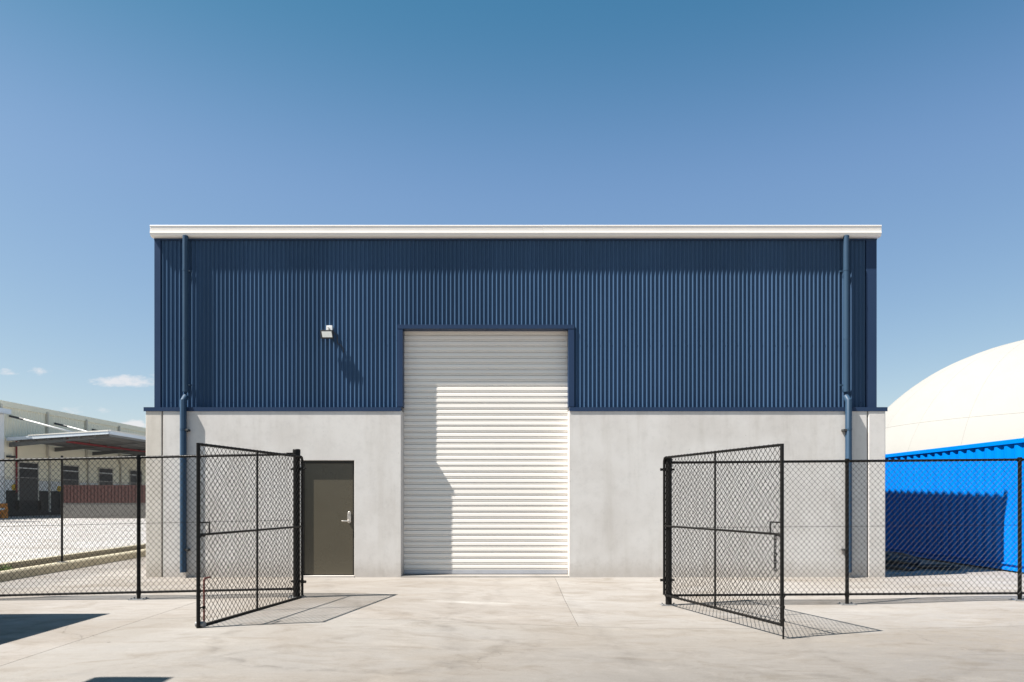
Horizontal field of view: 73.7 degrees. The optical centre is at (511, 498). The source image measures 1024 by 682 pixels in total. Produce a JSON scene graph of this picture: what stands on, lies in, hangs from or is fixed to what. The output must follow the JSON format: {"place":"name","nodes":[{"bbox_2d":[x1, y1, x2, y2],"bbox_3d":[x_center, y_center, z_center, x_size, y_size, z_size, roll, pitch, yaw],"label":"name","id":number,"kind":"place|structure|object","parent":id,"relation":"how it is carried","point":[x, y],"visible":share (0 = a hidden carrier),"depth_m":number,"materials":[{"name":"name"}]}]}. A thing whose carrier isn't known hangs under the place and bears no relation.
{"place":"outdoors","nodes":[
{"label":"outdoors","id":0,"kind":"place"},
{"bbox_2d":[0,400,145,516],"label":"distant warehouse","id":1,"kind":"structure","parent":0,"point":[27,431],"depth_m":58.26,"materials":[{"name":"metal"}]},
{"bbox_2d":[16,461,43,509],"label":"dock door","id":2,"kind":"structure","parent":1,"relation":"in","point":[20,470],"depth_m":56.40,"materials":[{"name":"beige metal"}]},
{"bbox_2d":[60,464,78,507],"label":"dock door","id":3,"kind":"structure","parent":1,"relation":"in","point":[73,477],"depth_m":61.90,"materials":[{"name":"beige metal"}]},
{"bbox_2d":[98,467,112,484],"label":"dock door","id":4,"kind":"structure","parent":1,"relation":"in","point":[101,469],"depth_m":66.91,"materials":[{"name":"beige metal"}]},
{"bbox_2d":[129,469,141,484],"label":"dock door","id":5,"kind":"structure","parent":1,"relation":"in","point":[133,477],"depth_m":72.03,"materials":[{"name":"beige metal"}]},
{"bbox_2d":[0,515,145,562],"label":"road","id":6,"kind":"structure","parent":0,"point":[41,542],"depth_m":26.64,"materials":[{"name":"concrete"}]},
{"bbox_2d":[0,503,7,517],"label":"safety barrier","id":7,"kind":"object","parent":6,"relation":"on","point":[2,505],"visible":0.69,"depth_m":49.90,"materials":[{"name":"orange plastic"}]},
{"bbox_2d":[0,521,41,521],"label":"drain channel","id":8,"kind":"object","parent":6,"relation":"on","point":[19,521],"visible":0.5,"depth_m":42.87,"materials":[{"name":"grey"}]},
{"bbox_2d":[0,544,145,581],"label":"kerb","id":9,"kind":"structure","parent":6,"relation":"on","point":[86,561],"depth_m":14.21,"materials":[{"name":"concrete"}]},
{"bbox_2d":[0,563,12,570],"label":"weed tuft","id":10,"kind":"object","parent":9,"relation":"on","point":[7,568],"visible":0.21,"depth_m":12.36,"materials":[{"name":"green plant"}]},
{"bbox_2d":[0,456,145,568],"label":"kerb fence","id":11,"kind":"object","parent":9,"relation":"on","point":[62,523],"visible":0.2,"depth_m":13.79,"materials":[{"name":"black metal"}]},
{"bbox_2d":[63,485,145,517],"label":"ramp wall","id":12,"kind":"structure","parent":6,"relation":"on","point":[110,503],"depth_m":49.99,"materials":[{"name":"grey concrete"}]},
{"bbox_2d":[0,556,1023,681],"bbox_3d":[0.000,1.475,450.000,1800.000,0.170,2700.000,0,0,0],"label":"ground","id":13,"kind":"structure","parent":0,"point":[478,629],"depth_m":7.53,"materials":[{"name":"beige concrete"}]},
{"bbox_2d":[0,449,305,599],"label":"chain link fence","id":14,"kind":"object","parent":13,"relation":"on","point":[138,591],"visible":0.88,"depth_m":9.62,"materials":[{"name":"black metal"}]},
{"bbox_2d":[195,443,305,627],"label":"swing gate","id":15,"kind":"structure","parent":14,"relation":"attached to","point":[198,622],"depth_m":8.30,"materials":[{"name":"black metal"}]},
{"bbox_2d":[144,225,887,577],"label":"storage shed","id":16,"kind":"structure","parent":13,"relation":"on","point":[504,399],"depth_m":12.62,"materials":[{"name":"metal"}]},
{"bbox_2d":[304,461,353,576],"bbox_3d":[-3.376,0.385,12.553,0.977,2.170,0.135,0,0,0],"label":"service door","id":17,"kind":"structure","parent":16,"relation":"in","point":[328,485],"depth_m":12.57,"materials":[{"name":"grey"}]},
{"bbox_2d":[320,326,343,351],"bbox_3d":[-3.301,-2.946,12.540,0.391,0.487,0.184,0,0,0],"label":"floodlight","id":18,"kind":"object","parent":16,"relation":"attached to","point":[328,332],"visible":1,"depth_m":12.46,"materials":[{"name":"white metal"}]},
{"bbox_2d":[402,331,568,573],"bbox_3d":[-0.492,-0.862,12.831,3.195,4.604,0.078,0,0,0],"label":"roller door","id":19,"kind":"structure","parent":16,"relation":"in","point":[486,412],"depth_m":12.79,"materials":[{"name":"white metal"}]},
{"bbox_2d":[660,457,1023,605],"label":"chain link fence","id":20,"kind":"object","parent":13,"relation":"on","point":[846,526],"visible":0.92,"depth_m":9.78,"materials":[{"name":"black metal"}]},
{"bbox_2d":[660,444,785,638],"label":"swing gate","id":21,"kind":"structure","parent":20,"relation":"attached to","point":[781,549],"depth_m":8.40,"materials":[{"name":"black metal"}]},
{"bbox_2d":[774,535,776,571],"bbox_3d":[2.899,0.601,7.521,0.032,0.401,0.029,0,0,16],"label":"hanging chain","id":22,"kind":"object","parent":21,"relation":"hanging from","point":[775,553],"visible":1,"depth_m":7.51,"materials":[{"name":"black metal"}]},
{"bbox_2d":[885,438,1023,571],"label":"shipping container","id":23,"kind":"object","parent":13,"relation":"on","point":[1010,448],"visible":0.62,"depth_m":14.94,"materials":[{"name":"blue metal"}]},
{"bbox_2d":[885,340,1023,453],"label":"storage dome","id":24,"kind":"structure","parent":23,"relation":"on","point":[976,398],"depth_m":36.13,"materials":[{"name":"beige fabric"}]},
{"bbox_2d":[0,0,1023,427],"label":"sky","id":25,"kind":"structure","parent":0,"point":[119,119],"materials":[{"name":"blue"}]}
]}

